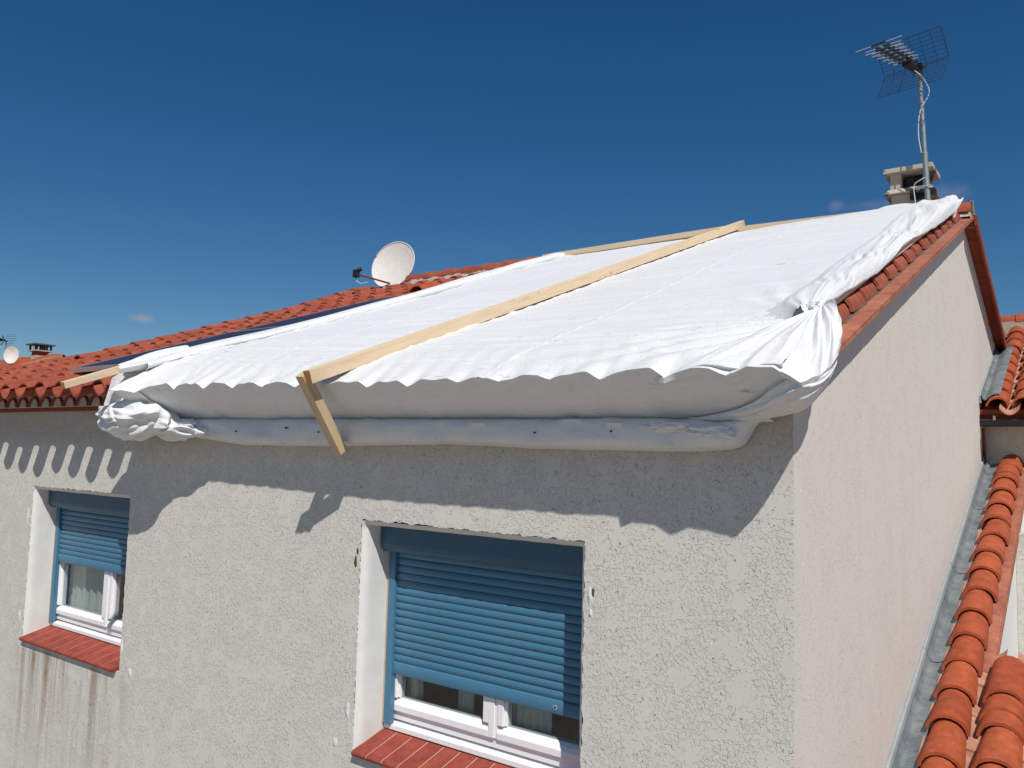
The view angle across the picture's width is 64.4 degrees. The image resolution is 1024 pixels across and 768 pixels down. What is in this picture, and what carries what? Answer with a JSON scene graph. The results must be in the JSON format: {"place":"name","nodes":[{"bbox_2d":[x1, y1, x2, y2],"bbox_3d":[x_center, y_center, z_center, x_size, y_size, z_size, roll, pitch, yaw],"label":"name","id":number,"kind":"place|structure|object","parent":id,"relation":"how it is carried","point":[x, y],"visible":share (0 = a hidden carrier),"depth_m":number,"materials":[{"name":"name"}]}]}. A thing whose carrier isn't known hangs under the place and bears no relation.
{"place":"outdoors","nodes":[
{"label":"outdoors","id":0,"kind":"place"},
{"bbox_2d":[0,343,65,366],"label":"distant house","id":1,"kind":"structure","parent":0,"point":[40,354],"depth_m":25.24,"materials":[{"name":"orange ceramic"}]},
{"bbox_2d":[0,335,16,364],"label":"tv antenna","id":2,"kind":"object","parent":1,"relation":"on","point":[3,340],"visible":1,"depth_m":24.37,"materials":[{"name":"metal"}]},
{"bbox_2d":[3,346,18,364],"bbox_3d":[-15.058,-0.755,24.443,0.412,0.790,0.178,3,-5,-15],"label":"satellite dish","id":3,"kind":"object","parent":1,"relation":"on","point":[10,354],"visible":1,"depth_m":24.43,"materials":[{"name":"metal"}]},
{"bbox_2d":[0,162,1006,767],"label":"rendered house","id":4,"kind":"structure","parent":0,"point":[766,594],"depth_m":4.08,"materials":[{"name":"rough plaster render"},{"name":"red clay"},{"name":"white plastic"}]},
{"bbox_2d":[50,562,121,645],"bbox_3d":[-2.958,1.343,5.931,1.340,1.085,0.115,-2,-6,36],"label":"window frame","id":5,"kind":"structure","parent":4,"relation":"in","point":[93,612],"depth_m":6.05,"materials":[{"name":"white plastic"}]},
{"bbox_2d":[71,326,281,372],"bbox_3d":[-2.358,-0.286,6.189,1.200,0.488,1.348,-2,-6,36],"label":"solar panel","id":6,"kind":"object","parent":4,"relation":"on","point":[104,365],"visible":0.41,"depth_m":6.29,"materials":[{"name":"glass"}]},
{"bbox_2d":[237,295,401,330],"bbox_3d":[-1.419,-0.686,7.499,1.200,0.635,1.778,-2,-6,36],"label":"solar panel","id":7,"kind":"object","parent":4,"relation":"on","point":[304,318],"visible":0.26,"depth_m":7.46,"materials":[{"name":"glass"}]},
{"bbox_2d":[353,242,414,287],"bbox_3d":[-1.640,-1.477,10.345,0.762,0.752,0.392,3,-5,-13],"label":"satellite dish","id":8,"kind":"object","parent":4,"relation":"on","point":[393,263],"visible":0.93,"depth_m":10.42,"materials":[{"name":"white metal"}]},
{"bbox_2d":[384,523,578,767],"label":"window frame","id":9,"kind":"structure","parent":4,"relation":"in","point":[528,741],"depth_m":3.78,"materials":[{"name":"white plastic"}]},
{"bbox_2d":[95,195,963,451],"bbox_3d":[0.623,-0.617,5.924,4.462,2.261,5.216,-2,-6,36],"label":"tarpaulin","id":10,"kind":"object","parent":4,"relation":"on","point":[728,341],"visible":0.99,"depth_m":3.96,"materials":[{"name":"white fabric"}]},
{"bbox_2d":[60,365,119,388],"bbox_3d":[-2.418,-0.060,4.812,0.040,0.214,0.476,-2,-6,35],"label":"wooden board","id":11,"kind":"object","parent":10,"relation":"attached to","point":[83,379],"visible":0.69,"depth_m":4.73,"materials":[{"name":"brown wood"}]},
{"bbox_2d":[303,220,744,383],"bbox_3d":[0.635,-0.788,5.820,0.047,2.000,5.030,-2,-6,39],"label":"wooden board","id":12,"kind":"object","parent":10,"relation":"on","point":[318,373],"visible":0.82,"depth_m":4.83,"materials":[{"name":"brown wood"}]},
{"bbox_2d":[296,371,346,454],"bbox_3d":[-0.917,0.144,3.927,0.055,0.392,0.317,-2,-6,32],"label":"wooden bracket","id":13,"kind":"object","parent":12,"relation":"attached to","point":[318,406],"visible":0.93,"depth_m":3.91,"materials":[{"name":"brown wood"}]},
{"bbox_2d":[542,226,722,255],"bbox_3d":[1.202,-1.445,8.419,2.103,0.075,0.060,-2,-6,36],"label":"wooden board","id":14,"kind":"object","parent":10,"relation":"on","point":[658,239],"visible":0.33,"depth_m":8.32,"materials":[{"name":"brown wood"}]},
{"bbox_2d":[730,211,861,232],"bbox_3d":[2.628,-1.473,7.403,1.364,0.083,0.060,-2,-6,36],"label":"wooden board","id":15,"kind":"object","parent":10,"relation":"on","point":[749,227],"visible":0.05,"depth_m":7.53,"materials":[{"name":"brown wood"}]},
{"bbox_2d":[835,230,929,303],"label":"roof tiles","id":16,"kind":"object","parent":4,"relation":"on","point":[900,251],"visible":0.07,"depth_m":4.49,"materials":[{"name":"orange ceramic"}]},
{"bbox_2d":[856,26,948,202],"bbox_3d":[3.337,-2.169,6.882,0.830,1.640,0.554,6,-6,-40],"label":"tv antenna","id":17,"kind":"object","parent":4,"relation":"attached to","point":[916,67],"visible":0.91,"depth_m":6.95,"materials":[{"name":"metal"}]},
{"bbox_2d":[0,0,1023,359],"label":"sky","id":18,"kind":"structure","parent":0,"point":[167,167],"materials":[{"name":"blue"}]},
{"label":"ground","id":19,"kind":"structure","parent":0,"visible":0},
{"bbox_2d":[885,314,1023,767],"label":"neighbouring house","id":20,"kind":"structure","parent":19,"relation":"on","point":[964,706],"depth_m":4.93,"materials":[{"name":"tile"}]}
]}

